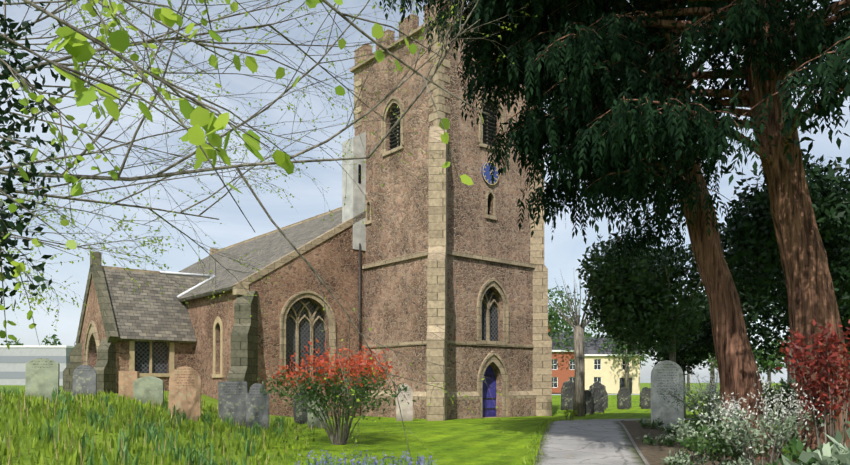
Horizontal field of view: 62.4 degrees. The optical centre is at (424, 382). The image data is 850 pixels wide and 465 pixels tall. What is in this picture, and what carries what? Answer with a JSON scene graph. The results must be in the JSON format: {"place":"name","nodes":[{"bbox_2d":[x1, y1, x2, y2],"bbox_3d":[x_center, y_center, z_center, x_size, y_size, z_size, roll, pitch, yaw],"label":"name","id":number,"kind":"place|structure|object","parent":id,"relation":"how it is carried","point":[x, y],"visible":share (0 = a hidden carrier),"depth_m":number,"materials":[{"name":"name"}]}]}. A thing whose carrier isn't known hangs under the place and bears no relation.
{"place":"outdoors","nodes":[
{"label":"outdoors","id":0,"kind":"place"},
{"bbox_2d":[135,341,167,372],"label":"window","id":1,"kind":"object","parent":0,"point":[159,357],"depth_m":33.43,"materials":[{"name":"grey glass"}]},
{"bbox_2d":[0,386,592,464],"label":"long grass","id":2,"kind":"structure","parent":0,"point":[7,406],"depth_m":14.13,"materials":[{"name":"green plant"}]},
{"bbox_2d":[286,298,324,375],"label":"arched window","id":3,"kind":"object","parent":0,"point":[304,332],"visible":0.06,"depth_m":32.32,"materials":[{"name":"grey glass"}]},
{"bbox_2d":[0,383,796,464],"bbox_3d":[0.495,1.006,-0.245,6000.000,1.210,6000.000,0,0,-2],"label":"ground","id":4,"kind":"structure","parent":0,"point":[450,442],"depth_m":16.58,"materials":[{"name":"green plant"}]},
{"bbox_2d":[0,345,73,386],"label":"modern block","id":5,"kind":"structure","parent":4,"relation":"on","point":[14,359],"depth_m":107.68,"materials":[{"name":"grey"}]},
{"bbox_2d":[0,0,80,309],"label":"evergreen","id":6,"kind":"object","parent":4,"relation":"on","point":[19,227],"visible":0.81,"depth_m":5.93,"materials":[{"name":"green plant"}]},
{"bbox_2d":[25,358,59,401],"bbox_3d":[-10.056,0.059,18.436,0.780,1.399,0.120,0,-4,-16],"label":"headstone","id":7,"kind":"object","parent":4,"relation":"on","point":[42,377],"visible":0.81,"depth_m":18.39,"materials":[{"name":"grey stone"}]},
{"bbox_2d":[73,365,96,397],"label":"headstone","id":8,"kind":"structure","parent":4,"relation":"on","point":[85,378],"depth_m":22.85,"materials":[{"name":"stone"}]},
{"bbox_2d":[63,339,115,393],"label":"buttresses","id":9,"kind":"structure","parent":4,"relation":"on","point":[105,367],"depth_m":31.75,"materials":[{"name":"beige stone"}]},
{"bbox_2d":[119,371,139,399],"bbox_3d":[-9.378,0.219,22.231,0.550,1.150,0.450,0,0,-14],"label":"gravestone","id":10,"kind":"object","parent":4,"relation":"on","point":[127,379],"depth_m":22.01,"materials":[{"name":"stone"}]},
{"bbox_2d":[80,277,194,392],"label":"porch walls","id":11,"kind":"structure","parent":4,"relation":"on","point":[184,354],"depth_m":33.88,"materials":[{"name":"brown stone"}]},
{"bbox_2d":[84,320,173,376],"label":"porch dressings","id":12,"kind":"structure","parent":11,"relation":"attached to","point":[91,329],"depth_m":33.37,"materials":[{"name":"beige stone"}]},
{"bbox_2d":[133,376,163,404],"bbox_3d":[-8.449,0.359,21.452,0.860,1.099,0.160,0,2,-10],"label":"gravestone","id":13,"kind":"object","parent":4,"relation":"on","point":[146,389],"visible":0.83,"depth_m":21.37,"materials":[{"name":"grey stone"}]},
{"bbox_2d":[169,366,200,420],"bbox_3d":[-6.692,0.397,19.562,0.850,1.699,0.120,0,-4,-12],"label":"gravestone","id":14,"kind":"object","parent":4,"relation":"on","point":[185,388],"visible":0.9,"depth_m":19.52,"materials":[{"name":"brown stone"}]},
{"bbox_2d":[218,382,247,425],"bbox_3d":[-5.554,0.737,20.307,0.820,1.530,0.080,0,6,-8],"label":"gravestone","id":15,"kind":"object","parent":4,"relation":"on","point":[232,397],"depth_m":20.25,"materials":[{"name":"grey stone"}]},
{"bbox_2d":[246,383,268,429],"bbox_3d":[-4.629,0.793,19.400,0.620,1.546,0.100,0,-1,-6],"label":"shouldered headstone","id":16,"kind":"object","parent":4,"relation":"on","point":[257,406],"visible":0.77,"depth_m":19.35,"materials":[{"name":"stone"}]},
{"bbox_2d":[0,0,545,464],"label":"spring tree","id":17,"kind":"object","parent":4,"relation":"on","point":[100,50],"depth_m":12.61,"materials":[{"name":"plant"}]},
{"bbox_2d":[0,190,76,248],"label":"tree branch","id":18,"kind":"object","parent":17,"relation":"attached to","point":[70,244],"depth_m":4.42,"materials":[{"name":"green plant"}]},
{"bbox_2d":[0,235,81,348],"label":"tree branch","id":19,"kind":"object","parent":17,"relation":"attached to","point":[20,267],"depth_m":5.73,"materials":[{"name":"green plant"}]},
{"bbox_2d":[0,136,83,195],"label":"tree branch","id":20,"kind":"object","parent":17,"relation":"attached to","point":[76,190],"depth_m":3.39,"materials":[{"name":"green plant"}]},
{"bbox_2d":[0,58,138,226],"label":"branch wood","id":21,"kind":"object","parent":17,"relation":"attached to","point":[15,73],"visible":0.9,"depth_m":4.76,"materials":[{"name":"grey plant"}]},
{"bbox_2d":[8,77,119,225],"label":"leaves","id":22,"kind":"object","parent":21,"relation":"attached to","point":[89,146],"visible":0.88,"depth_m":4.82,"materials":[{"name":"green plant"}]},
{"bbox_2d":[0,33,219,151],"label":"twig","id":23,"kind":"object","parent":17,"relation":"attached to","point":[194,134],"depth_m":2.47,"materials":[{"name":"green plant"}]},
{"bbox_2d":[87,0,215,97],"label":"branches","id":24,"kind":"object","parent":17,"relation":"attached to","point":[141,32],"visible":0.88,"depth_m":4.36,"materials":[{"name":"grey plant"}]},
{"bbox_2d":[81,0,170,100],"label":"leaves","id":25,"kind":"object","parent":24,"relation":"attached to","point":[88,7],"visible":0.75,"depth_m":4.31,"materials":[{"name":"green plant"}]},
{"bbox_2d":[22,0,295,231],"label":"twig","id":26,"kind":"object","parent":17,"relation":"attached to","point":[78,47],"depth_m":2.80,"materials":[{"name":"green plant"}]},
{"bbox_2d":[123,0,345,95],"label":"twig","id":27,"kind":"object","parent":17,"relation":"attached to","point":[170,18],"depth_m":3.43,"materials":[{"name":"green plant"}]},
{"bbox_2d":[109,0,268,89],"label":"branches","id":28,"kind":"object","parent":27,"relation":"attached to","point":[204,20],"visible":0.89,"depth_m":3.90,"materials":[{"name":"grey plant"}]},
{"bbox_2d":[107,0,342,87],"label":"leaves","id":29,"kind":"object","parent":28,"relation":"attached to","point":[234,6],"visible":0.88,"depth_m":4.01,"materials":[{"name":"green plant"}]},
{"bbox_2d":[305,0,495,185],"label":"twig","id":30,"kind":"object","parent":17,"relation":"attached to","point":[377,31],"depth_m":3.57,"materials":[{"name":"green plant"}]},
{"bbox_2d":[185,225,364,398],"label":"nave aisle walls","id":31,"kind":"structure","parent":4,"relation":"on","point":[333,261],"depth_m":32.63,"materials":[{"name":"brown stone"}]},
{"bbox_2d":[76,207,365,343],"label":"roof trim","id":32,"kind":"structure","parent":31,"relation":"on","point":[96,273],"depth_m":32.94,"materials":[{"name":"stone"}]},
{"bbox_2d":[102,210,341,342],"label":"slate roofs","id":33,"kind":"structure","parent":31,"relation":"on","point":[137,318],"depth_m":34.51,"materials":[{"name":"stone"}]},
{"bbox_2d":[212,290,335,379],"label":"window surrounds","id":34,"kind":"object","parent":31,"relation":"attached to","point":[294,298],"depth_m":32.08,"materials":[{"name":"beige stone"}]},
{"bbox_2d":[201,291,362,416],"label":"buttress","id":35,"kind":"structure","parent":31,"relation":"on","point":[244,351],"depth_m":29.55,"materials":[{"name":"stone"}]},
{"bbox_2d":[359,243,360,415],"bbox_3d":[-3.132,-2.539,33.757,0.083,8.300,0.083,0,0,-17],"label":"downpipe","id":36,"kind":"object","parent":31,"relation":"attached to","point":[360,301],"visible":0.61,"depth_m":33.72,"materials":[{"name":"black metal"}]},
{"bbox_2d":[293,392,309,423],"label":"headstone","id":37,"kind":"structure","parent":4,"relation":"on","point":[301,414],"depth_m":22.54,"materials":[{"name":"grey stone"}]},
{"bbox_2d":[308,396,326,427],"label":"headstone","id":38,"kind":"structure","parent":4,"relation":"on","point":[317,422],"depth_m":20.18,"materials":[{"name":"grey stone"}]},
{"bbox_2d":[257,339,417,444],"bbox_3d":[-1.987,0.251,16.237,3.627,2.467,3.384,0,0,-2],"label":"photinia shrub","id":39,"kind":"object","parent":4,"relation":"on","point":[363,383],"depth_m":15.87,"materials":[{"name":"plant"}]},
{"bbox_2d":[295,450,436,464],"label":"bluebells","id":40,"kind":"object","parent":4,"relation":"on","point":[376,463],"visible":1,"depth_m":12.50,"materials":[{"name":"plant"}]},
{"bbox_2d":[302,455,435,464],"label":"bluebell leaves","id":41,"kind":"object","parent":4,"relation":"on","point":[384,462],"visible":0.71,"depth_m":12.75,"materials":[{"name":"plant"}]},
{"bbox_2d":[396,383,412,420],"bbox_3d":[-0.810,0.894,27.716,0.660,1.746,0.100,0,1,-2],"label":"white headstone","id":42,"kind":"object","parent":4,"relation":"on","point":[406,408],"depth_m":27.67,"materials":[{"name":"white stone"}]},
{"bbox_2d":[364,255,532,417],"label":"lower tower walls","id":43,"kind":"structure","parent":4,"relation":"on","point":[395,302],"depth_m":31.78,"materials":[{"name":"brown stone"}]},
{"bbox_2d":[355,20,533,263],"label":"tower walls","id":44,"kind":"structure","parent":43,"relation":"on","point":[400,204],"depth_m":31.69,"materials":[{"name":"brown stone"}]},
{"bbox_2d":[342,132,365,250],"bbox_3d":[-3.337,-9.364,34.244,1.050,5.950,0.970,0,0,-40],"label":"stair turret","id":45,"kind":"object","parent":44,"relation":"attached to","point":[354,201],"visible":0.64,"depth_m":33.80,"materials":[{"name":"white"}]},
{"bbox_2d":[358,164,360,183],"bbox_3d":[-3.149,-10.039,33.763,0.140,0.900,0.030,0,0,-40],"label":"slit window","id":46,"kind":"structure","parent":45,"relation":"in","point":[359,174],"depth_m":33.74,"materials":[{"name":"black glass"}]},
{"bbox_2d":[355,1,478,64],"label":"tower battlements","id":47,"kind":"object","parent":44,"relation":"on","point":[405,28],"visible":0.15,"depth_m":32.64,"materials":[{"name":"stone"}]},
{"bbox_2d":[365,93,504,224],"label":"window surrounds","id":48,"kind":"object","parent":44,"relation":"attached to","point":[396,100],"depth_m":32.06,"materials":[{"name":"beige stone"}]},
{"bbox_2d":[481,162,498,184],"bbox_3d":[2.956,-9.489,31.832,1.040,1.040,0.110,0,0,-40],"label":"tower clock","id":49,"kind":"object","parent":44,"relation":"attached to","point":[486,174],"visible":0.79,"depth_m":31.72,"materials":[{"name":"blue"}]},
{"bbox_2d":[477,278,508,417],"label":"tower dressings","id":50,"kind":"structure","parent":43,"relation":"attached to","point":[494,357],"depth_m":32.03,"materials":[{"name":"beige stone"}]},
{"bbox_2d":[350,0,551,420],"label":"tower dressings","id":51,"kind":"structure","parent":4,"relation":"on","point":[537,401],"depth_m":30.31,"materials":[{"name":"stone"}]},
{"bbox_2d":[548,324,574,393],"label":"brick house","id":52,"kind":"structure","parent":4,"relation":"on","point":[564,371],"depth_m":98.48,"materials":[{"name":"brick"}]},
{"bbox_2d":[561,383,573,409],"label":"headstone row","id":53,"kind":"object","parent":4,"relation":"on","point":[567,393],"visible":0.73,"depth_m":40.93,"materials":[{"name":"grey stone"}]},
{"bbox_2d":[540,270,599,415],"bbox_3d":[7.104,-1.920,33.731,3.504,7.460,4.038,0,0,29],"label":"pollarded tree","id":54,"kind":"object","parent":4,"relation":"on","point":[579,382],"visible":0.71,"depth_m":33.30,"materials":[{"name":"grey plant"}]},
{"bbox_2d":[562,408,577,419],"bbox_3d":[5.750,1.265,27.869,0.740,0.602,0.653,0,0,-2],"label":"small plant","id":55,"kind":"object","parent":4,"relation":"on","point":[571,412],"depth_m":27.79,"materials":[{"name":"green plant"}]},
{"bbox_2d":[585,390,593,413],"bbox_3d":[8.177,1.118,35.531,0.744,1.482,0.120,0,1,3],"label":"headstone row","id":56,"kind":"object","parent":4,"relation":"on","point":[589,403],"visible":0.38,"depth_m":35.46,"materials":[{"name":"grey stone"}]},
{"bbox_2d":[589,387,603,412],"bbox_3d":[9.110,1.055,37.597,0.968,1.614,0.120,0,-3,1],"label":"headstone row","id":57,"kind":"object","parent":4,"relation":"on","point":[597,393],"visible":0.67,"depth_m":37.54,"materials":[{"name":"grey stone"}]},
{"bbox_2d":[589,383,605,409],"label":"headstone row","id":58,"kind":"object","parent":4,"relation":"on","point":[602,387],"visible":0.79,"depth_m":41.66,"materials":[{"name":"grey stone"}]},
{"bbox_2d":[606,391,607,407],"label":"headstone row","id":59,"kind":"object","parent":4,"relation":"on","point":[606,400],"visible":0.23,"depth_m":44.10,"materials":[{"name":"grey stone"}]},
{"bbox_2d":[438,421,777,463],"bbox_3d":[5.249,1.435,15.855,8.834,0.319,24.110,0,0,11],"label":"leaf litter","id":60,"kind":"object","parent":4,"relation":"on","point":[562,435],"visible":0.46,"depth_m":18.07,"materials":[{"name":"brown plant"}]},
{"bbox_2d":[584,337,640,393],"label":"cream house","id":61,"kind":"structure","parent":4,"relation":"on","point":[607,372],"depth_m":98.22,"materials":[{"name":"beige paint"}]},
{"bbox_2d":[618,387,629,408],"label":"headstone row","id":62,"kind":"object","parent":4,"relation":"on","point":[623,397],"visible":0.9,"depth_m":42.08,"materials":[{"name":"grey stone"}]},
{"bbox_2d":[618,420,649,464],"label":"path edging","id":63,"kind":"object","parent":4,"relation":"on","point":[642,457],"visible":0.73,"depth_m":15.87,"materials":[{"name":"grey stone"}]},
{"bbox_2d":[434,0,849,459],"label":"conifer wood","id":64,"kind":"object","parent":4,"relation":"on","point":[737,368],"visible":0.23,"depth_m":13.99,"materials":[{"name":"brown plant"}]},
{"bbox_2d":[379,0,849,272],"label":"tree foliage","id":65,"kind":"object","parent":64,"relation":"on","point":[582,90],"visible":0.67,"depth_m":12.58,"materials":[{"name":"green plant"}]},
{"bbox_2d":[576,232,709,362],"bbox_3d":[8.593,-2.004,26.556,5.851,7.298,6.091,0,0,-2],"label":"holly tree","id":66,"kind":"object","parent":4,"relation":"on","point":[633,312],"depth_m":25.31,"materials":[{"name":"green plant"}]},
{"bbox_2d":[639,387,647,406],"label":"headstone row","id":67,"kind":"object","parent":4,"relation":"on","point":[643,388],"visible":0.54,"depth_m":46.10,"materials":[{"name":"grey stone"}]},
{"bbox_2d":[641,388,650,408],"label":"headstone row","id":68,"kind":"object","parent":4,"relation":"on","point":[646,398],"visible":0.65,"depth_m":42.67,"materials":[{"name":"grey stone"}]},
{"bbox_2d":[447,0,849,462],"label":"conifer wood","id":69,"kind":"object","parent":4,"relation":"on","point":[811,296],"visible":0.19,"depth_m":11.79,"materials":[{"name":"brown plant"}]},
{"bbox_2d":[522,0,734,48],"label":"conifer upper canopy","id":70,"kind":"object","parent":69,"relation":"attached to","point":[704,2],"visible":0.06,"depth_m":15.48,"materials":[{"name":"green plant"}]},
{"bbox_2d":[437,0,849,205],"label":"tree foliage","id":71,"kind":"object","parent":69,"relation":"attached to","point":[649,130],"visible":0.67,"depth_m":11.71,"materials":[{"name":"green plant"}]},
{"bbox_2d":[557,338,770,392],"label":"distant tree trunks","id":72,"kind":"object","parent":4,"relation":"on","point":[626,381],"depth_m":99.95,"materials":[{"name":"grey plant"}]},
{"bbox_2d":[1,285,849,374],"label":"background trees","id":73,"kind":"object","parent":72,"relation":"on","point":[554,321],"visible":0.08,"depth_m":99.95,"materials":[{"name":"green plant"}]},
{"bbox_2d":[651,360,683,427],"bbox_3d":[6.914,0.469,20.020,0.880,2.199,0.160,0,-3,10],"label":"gravestone","id":74,"kind":"object","parent":4,"relation":"on","point":[666,412],"visible":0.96,"depth_m":19.97,"materials":[{"name":"stone"}]},
{"bbox_2d":[661,448,709,464],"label":"ground cover leaves","id":75,"kind":"object","parent":4,"relation":"on","point":[679,460],"depth_m":11.86,"materials":[{"name":"plant"}]},
{"bbox_2d":[680,306,699,418],"bbox_3d":[11.030,-0.756,29.316,2.781,5.047,2.350,0,0,41],"label":"tree trunk","id":76,"kind":"object","parent":4,"relation":"on","point":[682,363],"visible":0.15,"depth_m":30.04,"materials":[{"name":"grey plant"}]},
{"bbox_2d":[650,304,753,374],"bbox_3d":[11.666,-1.863,30.247,4.564,3.393,5.820,0,0,-2],"label":"bush","id":77,"kind":"object","parent":76,"relation":"on","point":[705,342],"visible":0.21,"depth_m":28.93,"materials":[{"name":"green plant"}]},
{"bbox_2d":[620,421,781,464],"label":"border soil","id":78,"kind":"structure","parent":4,"relation":"on","point":[654,454],"depth_m":15.42,"materials":[{"name":"brown soil"}]},
{"bbox_2d":[638,417,663,428],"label":"ground cover leaves","id":79,"kind":"object","parent":78,"relation":"on","point":[654,424],"depth_m":19.52,"materials":[{"name":"green plant"}]},
{"bbox_2d":[635,432,681,445],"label":"ground cover leaves","id":80,"kind":"object","parent":78,"relation":"on","point":[647,438],"depth_m":15.68,"materials":[{"name":"green plant"}]},
{"bbox_2d":[657,424,694,435],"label":"ground cover leaves","id":81,"kind":"object","parent":78,"relation":"on","point":[666,430],"depth_m":17.74,"materials":[{"name":"green plant"}]},
{"bbox_2d":[720,455,759,464],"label":"ground cover leaves","id":82,"kind":"object","parent":78,"relation":"on","point":[743,462],"visible":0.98,"depth_m":10.28,"materials":[{"name":"plant"}]},
{"bbox_2d":[699,383,812,464],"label":"shrub stems","id":83,"kind":"object","parent":78,"relation":"on","point":[752,456],"visible":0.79,"depth_m":10.37,"materials":[{"name":"brown plant"}]},
{"bbox_2d":[684,366,828,461],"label":"border shrub leaves","id":84,"kind":"object","parent":83,"relation":"on","point":[734,419],"visible":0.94,"depth_m":10.33,"materials":[{"name":"green plant"}]},
{"bbox_2d":[758,432,846,464],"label":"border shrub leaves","id":85,"kind":"object","parent":78,"relation":"on","point":[795,447],"visible":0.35,"depth_m":7.03,"materials":[{"name":"plant"}]},
{"bbox_2d":[775,319,849,450],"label":"border shrub","id":86,"kind":"object","parent":78,"relation":"on","point":[831,357],"depth_m":10.07,"materials":[{"name":"red plant"}]},
{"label":"shrub stems","id":87,"kind":"object","parent":78,"relation":"on","visible":0},
{"bbox_2d":[673,414,718,435],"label":"border shrub leaves","id":88,"kind":"object","parent":87,"relation":"attached to","point":[702,422],"visible":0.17,"depth_m":15.74,"materials":[{"name":"green plant"}]},
{"bbox_2d":[678,424,729,460],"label":"border shrub stems","id":89,"kind":"object","parent":4,"relation":"on","point":[693,453],"visible":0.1,"depth_m":13.39,"materials":[{"name":"brown plant"}]},
{"bbox_2d":[670,416,730,451],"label":"border shrub leaves","id":90,"kind":"object","parent":89,"relation":"attached to","point":[688,430],"visible":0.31,"depth_m":13.40,"materials":[{"name":"green plant"}]},
{"bbox_2d":[657,368,766,433],"bbox_3d":[7.223,0.475,17.599,2.704,1.930,2.304,0,0,-2],"label":"white bush","id":91,"kind":"object","parent":4,"relation":"on","point":[707,395],"depth_m":17.62,"materials":[{"name":"plant"}]},
{"bbox_2d":[697,433,727,456],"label":"ground cover leaves","id":92,"kind":"object","parent":4,"relation":"on","point":[703,443],"depth_m":13.83,"materials":[{"name":"green plant"}]},
{"bbox_2d":[694,429,760,464],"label":"plant stems","id":93,"kind":"object","parent":4,"relation":"on","point":[721,462],"visible":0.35,"depth_m":11.41,"materials":[{"name":"brown plant"}]},
{"bbox_2d":[676,421,773,464],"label":"border shrub leaves","id":94,"kind":"object","parent":93,"relation":"on","point":[719,446],"visible":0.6,"depth_m":11.40,"materials":[{"name":"plant"}]},
{"bbox_2d":[743,306,783,337],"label":"branches","id":95,"kind":"object","parent":4,"relation":"on","point":[761,321],"visible":0.08,"depth_m":40.15,"materials":[{"name":"grey plant"}]},
{"bbox_2d":[672,264,789,365],"bbox_3d":[17.410,-4.050,40.157,6.304,6.348,8.220,0,0,-2],"label":"foliage","id":96,"kind":"object","parent":95,"relation":"attached to","point":[764,332],"visible":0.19,"depth_m":37.98,"materials":[{"name":"green plant"}]},
{"bbox_2d":[763,245,795,390],"bbox_3d":[12.430,-2.096,24.249,1.680,7.352,5.032,0,0,22],"label":"tree trunk","id":97,"kind":"object","parent":4,"relation":"on","point":[789,377],"visible":0.08,"depth_m":24.12,"materials":[{"name":"grey plant"}]},
{"bbox_2d":[718,151,849,329],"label":"background tree","id":98,"kind":"object","parent":97,"relation":"attached to","point":[753,233],"visible":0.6,"depth_m":22.24,"materials":[{"name":"green plant"}]},
{"bbox_2d":[770,414,795,443],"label":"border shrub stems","id":99,"kind":"object","parent":4,"relation":"on","point":[792,435],"visible":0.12,"depth_m":16.48,"materials":[{"name":"grey plant"}]},
{"bbox_2d":[761,375,795,422],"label":"shrub leaves","id":100,"kind":"object","parent":99,"relation":"on","point":[770,382],"visible":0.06,"depth_m":16.44,"materials":[{"name":"green plant"}]},
{"bbox_2d":[781,428,849,464],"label":"broad-leaved plant","id":101,"kind":"object","parent":4,"relation":"on","point":[824,455],"visible":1,"depth_m":5.43,"materials":[{"name":"plant"}]},
{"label":"shrub stems","id":102,"kind":"object","parent":4,"relation":"on","visible":0},
{"bbox_2d":[762,378,797,430],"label":"border shrub leaves","id":103,"kind":"object","parent":102,"relation":"on","point":[787,391],"visible":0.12,"depth_m":13.81,"materials":[{"name":"white plant"}]},
{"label":"shrub stems","id":104,"kind":"object","parent":4,"relation":"on","visible":0},
{"bbox_2d":[813,442,849,456],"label":"leaves","id":105,"kind":"object","parent":104,"relation":"attached to","point":[841,452],"visible":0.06,"depth_m":6.49,"materials":[{"name":"green plant"}]},
{"bbox_2d":[0,0,849,394],"label":"sky","id":106,"kind":"structure","parent":0,"point":[561,253],"materials":[{"name":"blue"}]},
{"bbox_2d":[389,102,496,214],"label":"tower windows","id":107,"kind":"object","parent":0,"point":[491,126],"visible":0.25,"depth_m":32.31,"materials":[{"name":"glass"}]},
{"bbox_2d":[482,289,497,416],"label":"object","id":108,"kind":"object","parent":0,"point":[488,407],"visible":0.38,"depth_m":32.31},
{"bbox_2d":[534,418,719,464],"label":"path","id":109,"kind":"structure","parent":0,"point":[558,448],"depth_m":16.11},
{"bbox_2d":[726,189,849,319],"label":"tree","id":110,"kind":"object","parent":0,"point":[783,288],"visible":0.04,"depth_m":31.30,"materials":[{"name":"green plant"}]},
{"bbox_2d":[761,291,849,350],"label":"tree","id":111,"kind":"object","parent":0,"point":[844,328],"visible":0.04,"depth_m":35.22,"materials":[{"name":"green plant"}]}
]}

